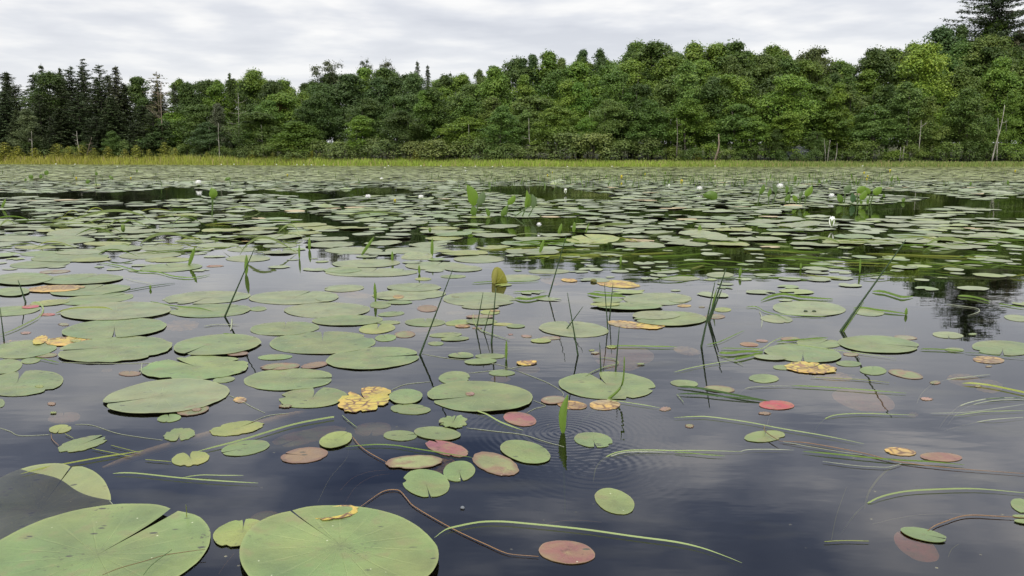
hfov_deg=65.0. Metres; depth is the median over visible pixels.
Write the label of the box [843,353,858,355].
lily pad
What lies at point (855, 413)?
grass blade
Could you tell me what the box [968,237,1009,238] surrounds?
grass blade
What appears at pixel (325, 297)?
lily pad
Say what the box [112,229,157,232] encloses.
lily pad
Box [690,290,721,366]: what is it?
rush stem
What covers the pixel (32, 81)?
spruce tree
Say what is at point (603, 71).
broadleaf tree
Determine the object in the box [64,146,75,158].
larch sapling
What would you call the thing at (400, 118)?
broadleaf tree
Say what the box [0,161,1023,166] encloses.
reed fringe
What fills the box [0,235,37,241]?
lily pad
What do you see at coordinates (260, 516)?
lily pad
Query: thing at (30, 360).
lily pad
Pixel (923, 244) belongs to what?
grass blade
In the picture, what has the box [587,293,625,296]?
grass blade
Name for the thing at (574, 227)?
reed blade
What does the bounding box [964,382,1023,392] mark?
grass blade
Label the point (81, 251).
lily pad
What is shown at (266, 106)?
broadleaf tree
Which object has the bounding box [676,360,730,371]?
grass blade
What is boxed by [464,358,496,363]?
lily pad
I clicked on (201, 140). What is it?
broadleaf tree
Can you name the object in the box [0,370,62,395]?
lily pad
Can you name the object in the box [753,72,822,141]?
broadleaf tree
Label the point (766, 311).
grass blade
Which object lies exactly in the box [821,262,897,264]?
grass blade
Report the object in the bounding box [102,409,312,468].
sunken log
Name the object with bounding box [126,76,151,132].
broadleaf tree
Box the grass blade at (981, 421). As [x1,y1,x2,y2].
[945,417,1022,430]
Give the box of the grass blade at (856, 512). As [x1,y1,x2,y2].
[842,488,1022,531]
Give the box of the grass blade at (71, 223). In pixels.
[49,223,98,224]
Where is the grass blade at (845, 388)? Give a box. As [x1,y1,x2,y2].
[795,385,900,392]
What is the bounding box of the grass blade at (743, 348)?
[727,348,759,348]
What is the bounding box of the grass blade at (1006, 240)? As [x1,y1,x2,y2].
[984,239,1023,240]
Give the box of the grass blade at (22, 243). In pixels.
[5,243,41,247]
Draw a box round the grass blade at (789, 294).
[761,293,830,300]
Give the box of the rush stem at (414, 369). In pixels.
[401,270,452,404]
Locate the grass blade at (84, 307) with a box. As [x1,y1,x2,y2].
[57,306,111,312]
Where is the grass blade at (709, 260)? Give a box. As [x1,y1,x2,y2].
[672,260,746,263]
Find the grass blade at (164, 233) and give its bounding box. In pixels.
[140,232,202,244]
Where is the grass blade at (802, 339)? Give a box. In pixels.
[777,337,827,341]
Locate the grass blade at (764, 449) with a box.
[742,449,784,450]
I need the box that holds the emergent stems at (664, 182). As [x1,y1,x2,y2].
[2,167,1017,186]
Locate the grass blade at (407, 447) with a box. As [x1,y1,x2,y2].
[346,444,467,456]
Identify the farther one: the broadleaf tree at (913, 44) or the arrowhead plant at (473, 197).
the broadleaf tree at (913, 44)
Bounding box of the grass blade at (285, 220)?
[270,220,299,221]
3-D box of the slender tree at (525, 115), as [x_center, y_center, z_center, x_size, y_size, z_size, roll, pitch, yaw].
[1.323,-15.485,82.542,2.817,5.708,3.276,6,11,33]
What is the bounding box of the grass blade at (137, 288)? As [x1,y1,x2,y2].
[106,283,171,293]
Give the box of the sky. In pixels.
[0,0,1023,142]
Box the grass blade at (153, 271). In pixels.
[103,263,206,277]
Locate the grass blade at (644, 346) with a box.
[614,345,674,346]
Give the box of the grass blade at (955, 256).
[928,255,984,257]
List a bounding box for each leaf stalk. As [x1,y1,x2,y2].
[1,428,49,435]
[65,362,145,363]
[75,424,158,439]
[318,448,348,500]
[346,473,392,500]
[352,436,385,461]
[360,489,538,556]
[425,354,514,369]
[470,428,563,446]
[473,314,508,339]
[516,370,563,394]
[547,520,601,523]
[587,357,618,374]
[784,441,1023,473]
[786,442,861,454]
[815,377,888,382]
[823,461,900,467]
[824,540,860,541]
[831,487,846,541]
[874,514,970,523]
[917,374,989,402]
[929,515,1023,529]
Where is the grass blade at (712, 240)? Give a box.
[693,239,735,242]
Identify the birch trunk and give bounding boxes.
[674,124,681,157]
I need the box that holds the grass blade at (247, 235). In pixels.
[231,235,263,236]
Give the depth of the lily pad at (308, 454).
2.18 m
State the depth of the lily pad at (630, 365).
3.18 m
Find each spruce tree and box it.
[0,71,21,119]
[0,90,31,155]
[4,109,35,155]
[22,72,39,130]
[32,65,51,145]
[37,107,81,157]
[55,68,65,109]
[69,68,95,112]
[76,80,108,140]
[87,97,136,157]
[101,66,133,141]
[102,75,114,99]
[114,83,140,137]
[119,104,170,156]
[138,90,170,132]
[147,83,167,118]
[168,83,189,154]
[224,73,243,157]
[414,62,427,156]
[424,65,437,157]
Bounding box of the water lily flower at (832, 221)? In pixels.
[829,216,834,226]
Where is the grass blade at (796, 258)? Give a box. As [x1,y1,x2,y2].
[768,257,827,261]
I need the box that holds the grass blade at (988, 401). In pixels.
[949,399,1023,422]
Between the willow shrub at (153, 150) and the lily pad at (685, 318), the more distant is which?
the willow shrub at (153, 150)
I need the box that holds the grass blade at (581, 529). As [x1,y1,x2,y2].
[434,520,738,561]
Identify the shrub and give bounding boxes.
[10,146,33,155]
[19,140,51,156]
[37,144,69,155]
[60,145,89,155]
[71,140,96,155]
[91,147,106,154]
[103,146,123,157]
[109,139,138,155]
[131,145,153,156]
[143,148,164,157]
[168,147,185,156]
[169,142,197,156]
[188,146,212,157]
[204,145,233,157]
[226,144,246,157]
[233,143,269,159]
[248,141,286,157]
[270,145,322,161]
[297,138,352,160]
[321,139,367,159]
[339,136,386,160]
[367,137,408,159]
[380,141,430,159]
[415,137,464,160]
[445,136,482,158]
[461,137,505,161]
[484,141,529,160]
[509,145,562,159]
[535,129,596,159]
[567,130,618,159]
[600,137,654,160]
[622,135,674,160]
[647,146,690,161]
[678,147,705,160]
[698,141,726,160]
[709,147,740,160]
[729,149,754,160]
[744,145,768,160]
[769,149,787,160]
[772,147,813,160]
[789,151,806,161]
[804,148,825,160]
[809,150,850,161]
[831,150,862,161]
[842,139,893,161]
[871,149,911,161]
[897,142,925,160]
[905,152,943,161]
[926,140,965,162]
[949,138,985,161]
[963,145,1006,161]
[988,141,1023,160]
[1005,151,1023,161]
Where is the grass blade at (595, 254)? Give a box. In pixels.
[567,254,618,255]
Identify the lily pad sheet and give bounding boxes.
[0,164,1023,181]
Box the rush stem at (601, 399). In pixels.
[599,342,604,433]
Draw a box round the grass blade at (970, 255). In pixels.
[950,254,989,259]
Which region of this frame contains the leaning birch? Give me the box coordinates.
[991,105,1006,161]
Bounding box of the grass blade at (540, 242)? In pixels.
[524,242,559,243]
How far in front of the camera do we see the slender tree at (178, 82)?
114.06 m
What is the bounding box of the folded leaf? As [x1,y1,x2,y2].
[492,267,506,283]
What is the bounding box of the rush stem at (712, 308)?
[692,268,726,366]
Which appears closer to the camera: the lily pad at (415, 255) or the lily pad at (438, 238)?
the lily pad at (415, 255)
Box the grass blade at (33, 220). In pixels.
[14,219,55,220]
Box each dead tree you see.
[147,92,168,149]
[216,123,220,154]
[229,100,245,145]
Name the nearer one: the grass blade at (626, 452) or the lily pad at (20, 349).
the grass blade at (626, 452)
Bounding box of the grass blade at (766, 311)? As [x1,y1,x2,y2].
[749,306,788,320]
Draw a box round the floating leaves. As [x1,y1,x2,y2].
[0,179,1023,304]
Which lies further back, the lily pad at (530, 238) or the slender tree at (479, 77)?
the slender tree at (479, 77)
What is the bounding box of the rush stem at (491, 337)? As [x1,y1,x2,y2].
[488,288,495,380]
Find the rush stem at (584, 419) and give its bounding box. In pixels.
[552,357,624,446]
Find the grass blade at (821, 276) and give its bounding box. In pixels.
[801,274,839,278]
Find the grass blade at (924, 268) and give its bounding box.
[910,267,939,268]
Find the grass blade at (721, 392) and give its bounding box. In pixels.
[677,386,767,400]
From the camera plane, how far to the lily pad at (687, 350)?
3.39 m
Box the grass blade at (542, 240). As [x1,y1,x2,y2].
[514,240,568,242]
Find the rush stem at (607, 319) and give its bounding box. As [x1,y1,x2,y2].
[604,283,611,371]
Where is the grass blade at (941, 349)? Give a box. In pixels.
[923,348,960,350]
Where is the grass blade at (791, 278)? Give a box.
[768,277,814,279]
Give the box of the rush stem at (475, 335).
[467,294,482,380]
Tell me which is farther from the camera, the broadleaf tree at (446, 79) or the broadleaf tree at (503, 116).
the broadleaf tree at (446, 79)
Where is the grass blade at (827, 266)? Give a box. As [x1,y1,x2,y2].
[793,263,855,268]
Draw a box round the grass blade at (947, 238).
[926,237,966,244]
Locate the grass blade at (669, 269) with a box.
[640,267,692,273]
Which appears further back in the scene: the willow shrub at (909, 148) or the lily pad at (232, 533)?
the willow shrub at (909, 148)
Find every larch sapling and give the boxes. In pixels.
[0,142,15,160]
[11,146,28,159]
[28,148,40,158]
[46,144,64,160]
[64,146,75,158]
[70,145,88,160]
[88,148,100,160]
[102,146,114,158]
[120,149,129,158]
[130,145,144,160]
[146,149,152,160]
[154,142,171,160]
[171,148,178,157]
[412,150,420,160]
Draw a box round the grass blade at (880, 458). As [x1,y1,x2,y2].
[803,451,962,464]
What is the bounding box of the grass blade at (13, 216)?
[0,216,29,220]
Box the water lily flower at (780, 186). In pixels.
[777,183,783,188]
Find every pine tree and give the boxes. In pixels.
[0,73,28,107]
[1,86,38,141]
[23,94,56,153]
[33,69,94,153]
[43,92,99,155]
[61,66,88,133]
[70,59,92,129]
[71,116,120,157]
[82,64,110,141]
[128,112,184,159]
[142,71,176,124]
[309,59,342,152]
[355,58,372,74]
[379,59,394,70]
[480,98,508,159]
[929,0,1023,154]
[1010,26,1023,159]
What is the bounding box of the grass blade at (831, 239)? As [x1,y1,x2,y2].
[802,237,839,243]
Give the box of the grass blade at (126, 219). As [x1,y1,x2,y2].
[106,219,150,227]
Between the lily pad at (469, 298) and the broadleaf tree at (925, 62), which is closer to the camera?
the lily pad at (469, 298)
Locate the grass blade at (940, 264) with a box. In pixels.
[922,264,959,265]
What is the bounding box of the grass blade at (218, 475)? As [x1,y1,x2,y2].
[187,474,241,476]
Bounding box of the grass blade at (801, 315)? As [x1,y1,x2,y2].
[780,314,823,316]
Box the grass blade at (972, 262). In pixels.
[954,262,991,264]
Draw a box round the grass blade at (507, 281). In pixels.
[474,281,528,282]
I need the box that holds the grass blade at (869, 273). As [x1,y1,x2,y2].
[850,272,887,276]
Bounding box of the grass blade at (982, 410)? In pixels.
[955,404,1021,412]
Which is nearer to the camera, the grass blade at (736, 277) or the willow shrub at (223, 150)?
the grass blade at (736, 277)
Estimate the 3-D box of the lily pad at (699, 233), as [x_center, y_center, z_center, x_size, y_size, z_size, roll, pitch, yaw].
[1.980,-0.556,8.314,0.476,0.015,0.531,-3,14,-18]
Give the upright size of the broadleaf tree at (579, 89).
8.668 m
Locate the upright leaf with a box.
[703,190,717,199]
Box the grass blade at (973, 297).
[958,295,989,301]
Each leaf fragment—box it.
[101,369,111,372]
[279,404,291,407]
[315,505,358,519]
[465,392,474,395]
[660,407,670,410]
[685,424,693,427]
[759,412,770,414]
[907,412,918,417]
[920,397,931,400]
[929,381,939,384]
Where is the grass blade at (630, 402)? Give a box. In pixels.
[607,399,658,407]
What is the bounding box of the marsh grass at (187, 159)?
[0,153,1023,166]
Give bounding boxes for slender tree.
[6,108,45,155]
[165,77,184,112]
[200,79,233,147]
[207,103,232,154]
[223,78,239,116]
[228,81,254,156]
[230,103,264,154]
[276,96,288,148]
[297,82,306,97]
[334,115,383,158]
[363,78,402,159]
[406,90,438,153]
[443,98,484,158]
[472,69,486,156]
[507,74,542,159]
[509,59,533,157]
[510,109,534,156]
[524,53,544,139]
[551,57,567,158]
[575,48,593,83]
[589,48,608,85]
[621,102,680,161]
[622,45,636,157]
[659,59,706,160]
[708,56,744,144]
[719,75,774,159]
[763,111,808,160]
[782,49,791,57]
[810,82,856,156]
[813,110,860,160]
[838,62,858,146]
[855,68,881,159]
[871,83,911,160]
[880,80,936,160]
[897,48,912,159]
[902,96,950,162]
[942,103,987,161]
[954,23,969,44]
[984,88,1023,160]
[999,76,1023,161]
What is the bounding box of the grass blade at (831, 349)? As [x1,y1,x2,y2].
[777,342,895,358]
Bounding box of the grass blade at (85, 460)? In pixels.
[22,450,143,473]
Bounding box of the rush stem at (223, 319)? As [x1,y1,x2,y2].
[207,248,254,355]
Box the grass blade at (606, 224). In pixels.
[596,223,628,226]
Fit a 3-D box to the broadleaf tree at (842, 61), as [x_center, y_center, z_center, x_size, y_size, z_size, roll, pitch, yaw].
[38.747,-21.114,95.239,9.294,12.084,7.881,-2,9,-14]
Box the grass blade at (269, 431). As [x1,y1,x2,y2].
[199,416,333,450]
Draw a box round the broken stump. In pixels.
[714,134,722,160]
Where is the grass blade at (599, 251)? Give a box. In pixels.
[567,249,622,252]
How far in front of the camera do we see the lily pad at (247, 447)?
2.24 m
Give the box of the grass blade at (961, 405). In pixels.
[941,398,987,424]
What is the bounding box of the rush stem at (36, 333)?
[18,280,37,336]
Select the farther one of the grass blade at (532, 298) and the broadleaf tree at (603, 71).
the broadleaf tree at (603, 71)
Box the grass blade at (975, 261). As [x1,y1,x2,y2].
[939,261,1007,263]
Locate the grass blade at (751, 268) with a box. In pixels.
[727,267,779,271]
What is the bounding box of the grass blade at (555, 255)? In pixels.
[530,255,587,256]
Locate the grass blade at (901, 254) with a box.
[866,253,947,256]
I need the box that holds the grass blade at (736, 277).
[713,277,758,277]
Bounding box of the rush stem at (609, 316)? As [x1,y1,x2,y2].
[606,285,612,347]
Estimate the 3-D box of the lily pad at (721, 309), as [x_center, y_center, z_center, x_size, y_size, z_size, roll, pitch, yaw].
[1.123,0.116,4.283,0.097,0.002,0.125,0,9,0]
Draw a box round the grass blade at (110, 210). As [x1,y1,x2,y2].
[66,209,149,221]
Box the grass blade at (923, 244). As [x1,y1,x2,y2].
[900,244,948,248]
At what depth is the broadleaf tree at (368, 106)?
90.14 m
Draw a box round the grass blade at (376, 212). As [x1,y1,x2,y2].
[350,211,402,214]
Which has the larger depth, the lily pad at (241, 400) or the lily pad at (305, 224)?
the lily pad at (305, 224)
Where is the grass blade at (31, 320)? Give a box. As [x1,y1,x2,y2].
[0,301,43,334]
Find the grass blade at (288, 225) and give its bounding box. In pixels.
[280,224,299,233]
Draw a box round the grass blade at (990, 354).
[965,352,1017,357]
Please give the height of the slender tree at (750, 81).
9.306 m
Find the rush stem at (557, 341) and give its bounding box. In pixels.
[538,307,582,366]
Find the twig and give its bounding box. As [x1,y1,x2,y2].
[103,549,204,574]
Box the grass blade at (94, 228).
[77,227,111,234]
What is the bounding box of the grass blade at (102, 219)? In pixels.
[87,218,121,222]
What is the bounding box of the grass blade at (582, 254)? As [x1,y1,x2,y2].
[559,253,602,256]
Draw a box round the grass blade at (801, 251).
[782,250,823,252]
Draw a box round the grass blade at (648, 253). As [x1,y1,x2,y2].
[618,252,671,254]
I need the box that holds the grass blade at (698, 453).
[675,452,721,455]
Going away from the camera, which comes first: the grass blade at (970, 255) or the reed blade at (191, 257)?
the reed blade at (191, 257)
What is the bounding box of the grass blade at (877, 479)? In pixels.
[864,464,899,508]
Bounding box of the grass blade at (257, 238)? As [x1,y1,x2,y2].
[240,236,294,253]
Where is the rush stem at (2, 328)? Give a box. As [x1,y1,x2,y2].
[0,309,5,358]
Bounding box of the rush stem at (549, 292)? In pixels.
[536,235,566,337]
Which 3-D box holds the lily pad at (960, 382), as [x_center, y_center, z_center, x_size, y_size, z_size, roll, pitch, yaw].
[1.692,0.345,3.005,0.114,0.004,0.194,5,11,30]
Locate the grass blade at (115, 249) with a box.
[99,249,135,255]
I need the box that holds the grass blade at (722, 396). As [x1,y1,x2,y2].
[680,393,764,400]
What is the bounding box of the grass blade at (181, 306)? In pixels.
[150,301,209,310]
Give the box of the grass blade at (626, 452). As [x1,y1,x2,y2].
[601,451,650,461]
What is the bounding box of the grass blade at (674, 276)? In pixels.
[651,275,694,280]
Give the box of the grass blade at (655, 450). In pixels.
[593,449,741,480]
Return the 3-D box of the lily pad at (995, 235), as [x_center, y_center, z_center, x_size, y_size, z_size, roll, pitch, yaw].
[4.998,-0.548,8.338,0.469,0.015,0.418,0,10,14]
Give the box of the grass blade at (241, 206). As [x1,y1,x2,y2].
[223,206,258,211]
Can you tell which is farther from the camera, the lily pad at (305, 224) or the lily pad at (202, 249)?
the lily pad at (305, 224)
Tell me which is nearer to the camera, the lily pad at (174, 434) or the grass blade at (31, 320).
the lily pad at (174, 434)
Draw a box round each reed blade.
[179,247,194,293]
[244,255,247,305]
[298,245,299,288]
[308,238,310,277]
[345,237,373,279]
[374,283,377,342]
[391,252,393,284]
[430,238,433,281]
[505,340,507,412]
[533,239,543,274]
[559,395,567,512]
[572,222,575,231]
[735,267,741,311]
[858,258,860,303]
[901,308,907,361]
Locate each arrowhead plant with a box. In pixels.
[209,188,216,215]
[467,185,485,215]
[501,195,515,216]
[515,190,536,215]
[757,184,777,203]
[785,185,797,203]
[799,186,812,203]
[837,185,855,203]
[856,186,881,204]
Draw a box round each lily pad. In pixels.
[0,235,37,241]
[0,272,51,284]
[0,287,28,295]
[0,306,39,315]
[0,340,21,343]
[0,340,56,358]
[0,359,21,373]
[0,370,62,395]
[0,399,4,406]
[0,463,110,539]
[0,504,209,575]
[2,224,40,226]
[5,227,50,229]
[10,261,69,267]
[14,245,55,248]
[20,251,56,255]
[21,358,39,363]
[22,305,38,308]
[29,285,84,291]
[30,299,68,305]
[31,236,94,243]
[31,253,108,261]
[33,335,47,343]
[35,353,56,357]
[36,228,70,231]
[39,270,70,273]
[39,313,54,315]
[44,273,122,283]
[45,336,89,345]
[47,228,96,235]
[48,412,79,423]
[49,424,70,432]
[50,284,129,295]
[55,249,101,254]
[58,336,171,361]
[58,435,106,451]
[61,302,170,319]
[62,318,166,338]
[64,293,132,304]
[68,218,99,220]
[71,257,110,261]
[83,241,130,245]
[95,245,141,250]
[103,378,229,412]
[110,226,145,229]
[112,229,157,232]
[118,235,150,237]
[119,251,180,258]
[119,371,140,375]
[139,356,247,378]
[140,245,183,250]
[140,263,201,271]
[145,257,188,261]
[155,228,199,231]
[157,414,180,421]
[160,223,199,226]
[162,291,250,303]
[163,428,194,440]
[165,213,200,216]
[165,320,198,330]
[170,304,249,317]
[172,451,208,465]
[174,334,260,354]
[176,239,214,242]
[177,405,208,415]
[188,247,213,251]
[197,243,238,247]
[202,228,243,231]
[209,421,263,435]
[213,376,234,382]
[213,519,258,546]
[221,440,269,455]
[226,255,269,261]
[227,247,256,251]
[227,351,247,355]
[233,397,246,402]
[237,230,276,234]
[239,505,438,575]
[242,227,277,229]
[244,368,331,390]
[249,291,332,304]
[250,306,266,310]
[250,322,318,334]
[250,511,277,520]
[258,354,291,359]
[259,234,305,238]
[260,363,299,369]
[263,244,295,247]
[263,249,297,253]
[270,331,374,353]
[272,429,328,446]
[279,387,346,407]
[281,447,327,462]
[284,302,369,317]
[289,223,326,226]
[289,231,321,234]
[301,361,326,368]
[302,237,348,240]
[303,226,341,229]
[305,241,352,247]
[311,426,345,432]
[312,315,381,324]
[315,293,337,301]
[319,431,351,447]
[324,267,361,272]
[324,285,363,291]
[325,247,382,253]
[325,268,416,276]
[326,347,418,368]
[332,259,399,266]
[333,291,372,298]
[336,226,378,228]
[337,386,390,411]
[354,213,386,215]
[354,422,390,435]
[359,324,394,333]
[363,240,401,244]
[370,301,390,308]
[372,289,445,299]
[375,334,395,341]
[376,236,409,237]
[378,311,403,316]
[378,320,399,323]
[384,226,415,228]
[384,430,416,440]
[385,247,448,253]
[385,455,441,468]
[387,283,440,291]
[387,300,411,303]
[389,389,422,403]
[391,404,430,414]
[393,295,403,298]
[394,221,426,224]
[395,331,414,337]
[401,252,431,258]
[403,469,449,496]
[405,262,464,269]
[405,318,444,326]
[409,242,446,246]
[411,328,434,332]
[414,426,460,439]
[415,277,430,280]
[417,305,436,311]
[420,226,456,229]
[420,230,456,232]
[425,440,467,456]
[426,236,462,240]
[427,381,532,411]
[428,341,443,345]
[429,332,461,336]
[431,457,453,473]
[435,231,471,235]
[435,250,487,254]
[439,371,469,382]
[439,415,466,427]
[440,275,465,277]
[441,336,468,340]
[443,292,516,305]
[443,461,474,481]
[445,265,481,271]
[445,319,468,325]
[448,352,472,357]
[454,255,503,262]
[455,324,469,327]
[462,305,498,308]
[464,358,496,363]
[466,315,492,317]
[466,318,496,324]
[472,233,516,236]
[472,452,518,475]
[475,353,504,358]
[476,245,509,248]
[480,224,519,227]
[480,310,499,314]
[489,370,514,375]
[491,376,510,382]
[494,323,511,325]
[500,440,549,463]
[501,241,539,245]
[503,412,535,425]
[505,275,539,280]
[506,249,558,254]
[507,324,524,327]
[513,237,559,240]
[517,360,536,365]
[518,366,539,373]
[529,269,568,273]
[531,338,550,342]
[539,321,608,337]
[539,540,594,563]
[540,233,575,236]
[540,278,577,285]
[541,336,559,339]
[541,396,564,403]
[549,242,574,245]
[557,401,586,408]
[559,371,654,398]
[561,278,576,281]
[566,234,618,242]
[569,232,617,235]
[571,225,604,228]
[574,432,611,447]
[588,230,622,233]
[590,302,619,305]
[590,400,619,409]
[593,298,622,302]
[593,346,653,364]
[595,488,633,514]
[597,280,639,287]
[598,302,662,309]
[602,360,640,370]
[608,224,643,226]
[608,320,639,328]
[612,242,664,247]
[624,293,691,304]
[626,239,653,241]
[633,311,679,319]
[634,311,705,325]
[636,322,664,328]
[640,230,672,233]
[661,238,692,240]
[662,276,699,280]
[664,241,707,245]
[669,297,688,302]
[670,380,697,385]
[673,346,699,355]
[677,304,690,306]
[679,230,726,237]
[695,224,728,227]
[704,385,733,392]
[705,237,738,240]
[705,314,724,318]
[706,272,733,276]
[708,242,749,245]
[714,227,751,230]
[714,307,730,311]
[738,236,785,239]
[740,342,757,346]
[741,220,780,222]
[744,430,784,441]
[749,374,778,382]
[754,354,785,359]
[759,400,793,409]
[761,315,792,322]
[764,344,840,361]
[766,229,807,230]
[773,301,845,315]
[773,365,787,369]
[777,221,819,227]
[781,337,799,340]
[784,361,836,373]
[790,242,837,245]
[797,338,840,347]
[801,221,836,223]
[815,372,851,381]
[822,239,869,243]
[832,388,894,411]
[834,234,873,237]
[836,361,860,366]
[838,335,918,352]
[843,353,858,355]
[855,308,883,315]
[860,366,886,374]
[865,218,904,220]
[867,241,901,244]
[874,224,910,226]
[884,447,915,455]
[888,234,932,238]
[888,369,922,378]
[889,238,936,242]
[894,335,916,339]
[894,531,938,562]
[901,527,945,541]
[908,221,948,223]
[920,452,961,461]
[923,236,964,240]
[924,243,986,248]
[925,233,964,236]
[933,332,962,338]
[946,348,963,351]
[947,374,981,386]
[953,241,995,244]
[960,235,1003,238]
[969,233,1019,237]
[972,340,1023,355]
[973,356,1003,363]
[975,379,1002,392]
[982,224,1017,228]
[990,223,1023,225]
[1004,315,1023,321]
[1011,498,1023,512]
[1014,519,1023,523]
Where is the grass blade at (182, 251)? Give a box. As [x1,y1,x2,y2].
[151,250,210,253]
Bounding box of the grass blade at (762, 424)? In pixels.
[674,416,862,443]
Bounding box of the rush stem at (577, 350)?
[567,293,588,412]
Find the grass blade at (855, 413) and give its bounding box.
[814,413,904,432]
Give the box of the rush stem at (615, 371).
[609,327,619,435]
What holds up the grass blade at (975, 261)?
on the water
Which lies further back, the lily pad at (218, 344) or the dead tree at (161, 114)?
the dead tree at (161, 114)
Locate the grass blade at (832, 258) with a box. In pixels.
[795,255,866,261]
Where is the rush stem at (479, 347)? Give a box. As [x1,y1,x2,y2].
[470,311,489,380]
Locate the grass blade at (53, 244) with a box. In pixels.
[30,244,76,249]
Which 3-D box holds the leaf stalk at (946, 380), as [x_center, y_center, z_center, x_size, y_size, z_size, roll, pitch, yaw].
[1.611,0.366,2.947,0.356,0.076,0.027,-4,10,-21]
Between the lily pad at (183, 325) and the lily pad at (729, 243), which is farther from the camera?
the lily pad at (729, 243)
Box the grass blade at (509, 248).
[480,247,536,250]
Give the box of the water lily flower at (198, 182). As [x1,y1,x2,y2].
[194,180,201,185]
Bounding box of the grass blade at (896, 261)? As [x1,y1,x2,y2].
[869,260,932,263]
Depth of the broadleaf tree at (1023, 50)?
95.04 m
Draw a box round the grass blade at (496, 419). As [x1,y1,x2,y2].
[477,410,520,429]
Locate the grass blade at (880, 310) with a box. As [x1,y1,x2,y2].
[855,307,904,313]
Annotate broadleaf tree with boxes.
[15,70,71,139]
[99,130,126,155]
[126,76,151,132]
[130,97,149,125]
[135,111,196,153]
[136,119,181,155]
[167,81,202,144]
[168,103,241,155]
[182,122,234,155]
[193,81,210,156]
[194,78,232,135]
[221,111,283,155]
[224,68,267,155]
[233,88,264,157]
[240,99,291,156]
[251,78,295,154]
[253,91,316,150]
[257,77,298,109]
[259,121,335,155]
[285,99,331,150]
[287,90,315,155]
[296,79,329,139]
[304,90,348,157]
[306,82,348,155]
[311,72,350,157]
[322,73,380,159]
[333,97,388,158]
[341,67,384,157]
[360,66,402,155]
[364,95,418,158]
[371,74,408,159]
[371,109,436,157]
[383,73,427,158]
[392,71,430,155]
[405,86,456,159]
[426,116,491,157]
[427,85,461,158]
[428,79,439,154]
[434,73,456,138]
[438,75,458,157]
[439,82,487,158]
[450,72,472,159]
[470,95,524,146]
[472,65,518,143]
[475,105,526,158]
[492,95,559,159]
[496,55,545,157]
[522,106,583,158]
[528,48,560,158]
[536,67,576,156]
[545,78,598,159]
[547,60,602,158]
[561,81,597,158]
[571,56,596,157]
[574,116,604,156]
[576,86,622,158]
[585,63,634,159]
[586,98,631,159]
[587,68,643,160]
[594,58,618,157]
[609,83,667,159]
[612,39,647,157]
[615,58,661,159]
[615,98,676,160]
[630,39,682,158]
[643,76,706,158]
[647,55,696,160]
[661,98,715,159]
[665,40,715,119]
[670,50,684,156]
[670,58,730,160]
[687,73,735,161]
[695,73,763,160]
[695,103,772,159]
[703,42,733,158]
[707,38,765,149]
[724,115,779,159]
[737,51,793,160]
[740,50,759,145]
[751,73,821,147]
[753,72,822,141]
[758,55,808,118]
[761,128,790,160]
[762,44,786,158]
[769,58,831,146]
[774,82,845,161]
[793,44,849,149]
[799,131,831,160]
[812,82,875,161]
[817,73,853,160]
[820,58,862,158]
[821,61,861,155]
[836,104,913,162]
[846,44,896,157]
[848,83,899,155]
[857,46,903,157]
[880,40,922,158]
[884,62,928,160]
[885,40,959,147]
[894,80,953,160]
[897,70,957,160]
[920,24,966,158]
[930,63,994,161]
[935,86,1000,161]
[942,38,984,160]
[950,33,1023,159]
[960,45,1021,160]
[960,54,1023,160]
[967,18,1015,156]
[988,32,1023,156]
[993,45,1023,158]
[996,90,1023,145]
[1011,57,1023,131]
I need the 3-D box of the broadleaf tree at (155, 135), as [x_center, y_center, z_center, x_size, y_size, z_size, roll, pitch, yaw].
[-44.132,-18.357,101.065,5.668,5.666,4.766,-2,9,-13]
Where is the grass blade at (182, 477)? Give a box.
[113,472,253,482]
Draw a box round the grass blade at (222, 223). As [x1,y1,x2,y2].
[206,222,245,224]
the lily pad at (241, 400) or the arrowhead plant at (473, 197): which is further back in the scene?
the arrowhead plant at (473, 197)
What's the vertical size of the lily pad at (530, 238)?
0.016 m
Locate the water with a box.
[0,164,1023,567]
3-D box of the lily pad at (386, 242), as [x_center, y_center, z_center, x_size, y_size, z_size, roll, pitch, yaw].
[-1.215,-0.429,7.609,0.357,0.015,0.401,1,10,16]
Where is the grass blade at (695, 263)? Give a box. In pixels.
[675,263,716,265]
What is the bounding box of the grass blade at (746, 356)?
[734,352,763,359]
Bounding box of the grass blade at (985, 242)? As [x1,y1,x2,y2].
[974,241,997,243]
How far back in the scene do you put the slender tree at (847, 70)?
88.94 m
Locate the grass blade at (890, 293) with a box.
[872,290,912,297]
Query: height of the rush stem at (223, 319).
0.577 m
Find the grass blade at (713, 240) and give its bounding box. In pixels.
[679,238,746,242]
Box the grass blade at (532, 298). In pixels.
[515,295,547,299]
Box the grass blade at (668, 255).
[655,255,683,256]
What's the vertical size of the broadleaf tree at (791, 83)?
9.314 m
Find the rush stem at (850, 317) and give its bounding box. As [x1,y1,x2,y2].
[808,240,905,375]
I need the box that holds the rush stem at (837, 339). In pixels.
[812,302,863,375]
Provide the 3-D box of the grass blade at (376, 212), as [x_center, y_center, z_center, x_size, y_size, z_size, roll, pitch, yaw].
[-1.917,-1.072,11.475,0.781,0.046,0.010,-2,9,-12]
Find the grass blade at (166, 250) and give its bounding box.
[138,249,192,253]
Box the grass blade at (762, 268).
[735,268,792,272]
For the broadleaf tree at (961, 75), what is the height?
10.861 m
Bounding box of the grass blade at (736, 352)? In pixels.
[719,350,762,353]
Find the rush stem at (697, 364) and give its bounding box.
[689,282,714,401]

